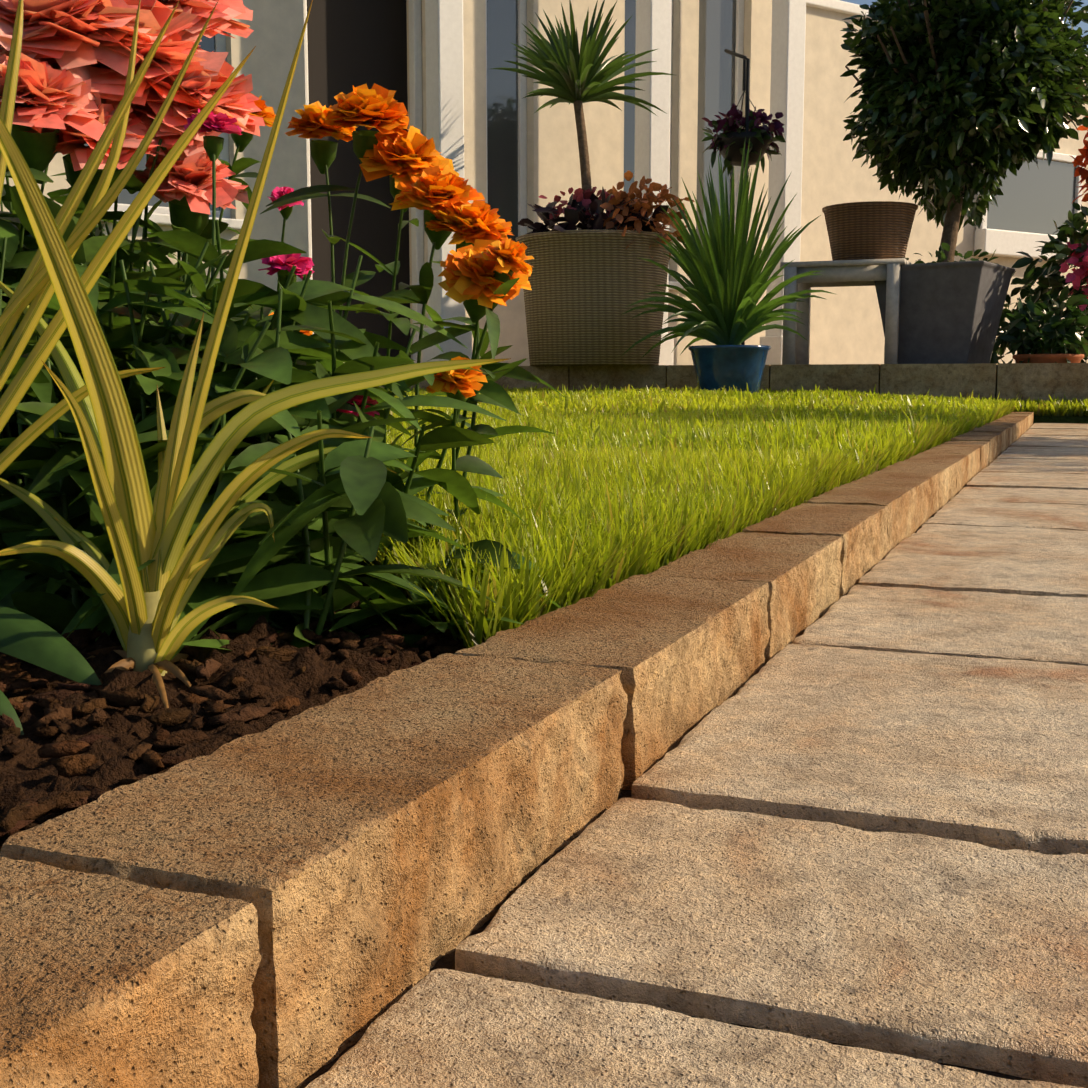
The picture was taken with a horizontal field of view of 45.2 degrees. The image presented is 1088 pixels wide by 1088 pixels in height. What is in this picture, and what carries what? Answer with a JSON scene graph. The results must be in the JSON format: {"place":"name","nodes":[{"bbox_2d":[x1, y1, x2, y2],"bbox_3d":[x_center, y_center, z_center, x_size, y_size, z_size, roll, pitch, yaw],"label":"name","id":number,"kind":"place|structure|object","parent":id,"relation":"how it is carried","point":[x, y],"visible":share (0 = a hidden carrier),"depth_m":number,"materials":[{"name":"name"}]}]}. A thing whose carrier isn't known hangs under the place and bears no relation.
{"place":"outdoors","nodes":[
{"label":"outdoors","id":0,"kind":"place"},
{"bbox_2d":[307,0,410,357],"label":"door","id":1,"kind":"structure","parent":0,"point":[354,43],"depth_m":8.72,"materials":[{"name":"brown wood"}]},
{"bbox_2d":[296,428,1036,1087],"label":"ground","id":2,"kind":"structure","parent":0,"point":[446,960],"depth_m":0.42,"materials":[{"name":"brown soil"}]},
{"bbox_2d":[0,412,1033,1087],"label":"kerb","id":3,"kind":"structure","parent":2,"relation":"on","point":[296,900],"depth_m":0.46,"materials":[{"name":"stone"}]},
{"bbox_2d":[0,0,1087,365],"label":"house wall","id":4,"kind":"structure","parent":2,"relation":"on","point":[846,326],"depth_m":9.50,"materials":[{"name":"beige paint"}]},
{"bbox_2d":[84,0,1075,245],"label":"house windows","id":5,"kind":"structure","parent":4,"relation":"in","point":[1039,199],"depth_m":9.99,"materials":[{"name":"grey glass"}]},
{"bbox_2d":[101,0,1086,364],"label":"house trim posts","id":6,"kind":"object","parent":4,"relation":"attached to","point":[445,76],"visible":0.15,"depth_m":9.02,"materials":[{"name":"white paint"}]},
{"bbox_2d":[305,423,1087,1087],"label":"paving slabs","id":7,"kind":"structure","parent":2,"relation":"on","point":[855,819],"depth_m":0.52,"materials":[{"name":"stone"}]},
{"bbox_2d":[379,363,1087,401],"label":"retaining wall","id":8,"kind":"structure","parent":0,"point":[1032,381],"depth_m":7.08,"materials":[{"name":"stone"}]},
{"bbox_2d":[573,100,591,213],"bbox_3d":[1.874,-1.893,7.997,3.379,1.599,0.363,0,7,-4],"label":"shrub and palm stems","id":9,"kind":"object","parent":8,"relation":"on","point":[583,148],"visible":0.65,"depth_m":7.86,"materials":[{"name":"brown plant"}]},
{"bbox_2d":[516,230,673,365],"bbox_3d":[0.297,-1.421,7.696,0.927,0.736,0.927,3,8,22],"label":"wicker planter","id":10,"kind":"object","parent":8,"relation":"on","point":[588,287],"visible":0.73,"depth_m":7.34,"materials":[{"name":"beige wicker"}]},
{"bbox_2d":[715,49,772,344],"bbox_3d":[1.247,-2.105,8.222,0.351,1.966,0.360,3,8,22],"label":"hanging basket stand","id":11,"kind":"object","parent":8,"relation":"on","point":[734,155],"visible":0.58,"depth_m":8.06,"materials":[{"name":"grey metal"}]},
{"bbox_2d":[492,0,1087,363],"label":"potted plant foliage","id":12,"kind":"object","parent":8,"relation":"on","point":[722,266],"visible":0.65,"depth_m":7.30,"materials":[{"name":"green plant"}]},
{"bbox_2d":[538,103,1087,310],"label":"patio flowers","id":13,"kind":"object","parent":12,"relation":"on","point":[650,197],"visible":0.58,"depth_m":7.59,"materials":[{"name":"purple plant"}]},
{"bbox_2d":[780,258,911,364],"bbox_3d":[1.831,-1.386,7.915,0.718,0.613,0.490,3,8,22],"label":"table","id":14,"kind":"object","parent":8,"relation":"on","point":[835,273],"visible":0.65,"depth_m":7.72,"materials":[{"name":"grey wood"}]},
{"bbox_2d":[822,201,917,260],"bbox_3d":[1.943,-1.845,7.813,0.561,0.323,0.561,3,8,22],"label":"basket on bench","id":15,"kind":"object","parent":14,"relation":"on","point":[869,230],"visible":0.79,"depth_m":7.62,"materials":[{"name":"brown wicker"}]},
{"bbox_2d":[874,260,1014,363],"bbox_3d":[2.373,-1.356,7.806,0.667,0.581,0.667,5,8,34],"label":"grey planter","id":16,"kind":"object","parent":8,"relation":"on","point":[950,312],"visible":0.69,"depth_m":7.56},
{"bbox_2d":[840,0,1087,264],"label":"topiary tree","id":17,"kind":"object","parent":16,"relation":"on","point":[1033,52],"depth_m":7.54,"materials":[{"name":"green plant"}]},
{"bbox_2d":[1012,354,1083,362],"bbox_3d":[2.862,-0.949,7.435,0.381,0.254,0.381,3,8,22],"label":"terracotta saucer","id":18,"kind":"object","parent":8,"relation":"on","point":[1053,358],"visible":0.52,"depth_m":7.27,"materials":[{"name":"orange ceramic"}]},
{"bbox_2d":[840,0,1087,54],"label":"sky","id":19,"kind":"structure","parent":0,"point":[1084,26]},
{"bbox_2d":[1033,413,1087,423],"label":"lawn ground","id":20,"kind":"structure","parent":0,"point":[1083,419],"depth_m":6.47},
{"bbox_2d":[0,580,483,850],"bbox_3d":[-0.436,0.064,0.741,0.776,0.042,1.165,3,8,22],"label":"bark mulch","id":21,"kind":"object","parent":20,"relation":"on","point":[73,761],"visible":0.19,"depth_m":0.61,"materials":[{"name":"brown wood"}]},
{"bbox_2d":[87,589,190,708],"bbox_3d":[-0.209,0.057,0.644,0.078,0.060,0.117,0,7,-2],"label":"base","id":22,"kind":"object","parent":21,"relation":"on","point":[140,655],"visible":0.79,"depth_m":0.67,"materials":[{"name":"beige plant"}]},
{"bbox_2d":[0,0,510,672],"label":"variegated grass","id":23,"kind":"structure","parent":21,"relation":"on","point":[140,528],"depth_m":0.67,"materials":[{"name":"yellow plant"}]},
{"bbox_2d":[0,65,566,734],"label":"flower foliage","id":24,"kind":"object","parent":21,"relation":"on","point":[340,507],"visible":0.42,"depth_m":0.82,"materials":[{"name":"green plant"}]},
{"bbox_2d":[0,0,533,416],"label":"flower heads","id":25,"kind":"object","parent":24,"relation":"on","point":[70,90],"visible":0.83,"depth_m":1.06,"materials":[{"name":"orange plant"}]},
{"bbox_2d":[355,383,1087,648],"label":"lawn grass","id":26,"kind":"structure","parent":20,"relation":"on","point":[604,488],"depth_m":1.59,"materials":[{"name":"green plant"}]},
{"bbox_2d":[688,345,770,392],"bbox_3d":[0.986,-0.903,6.968,0.435,0.300,0.435,3,8,22],"label":"blue pot","id":27,"kind":"object","parent":20,"relation":"on","point":[740,367],"visible":0.88,"depth_m":6.81,"materials":[{"name":"ceramic"}]}
]}

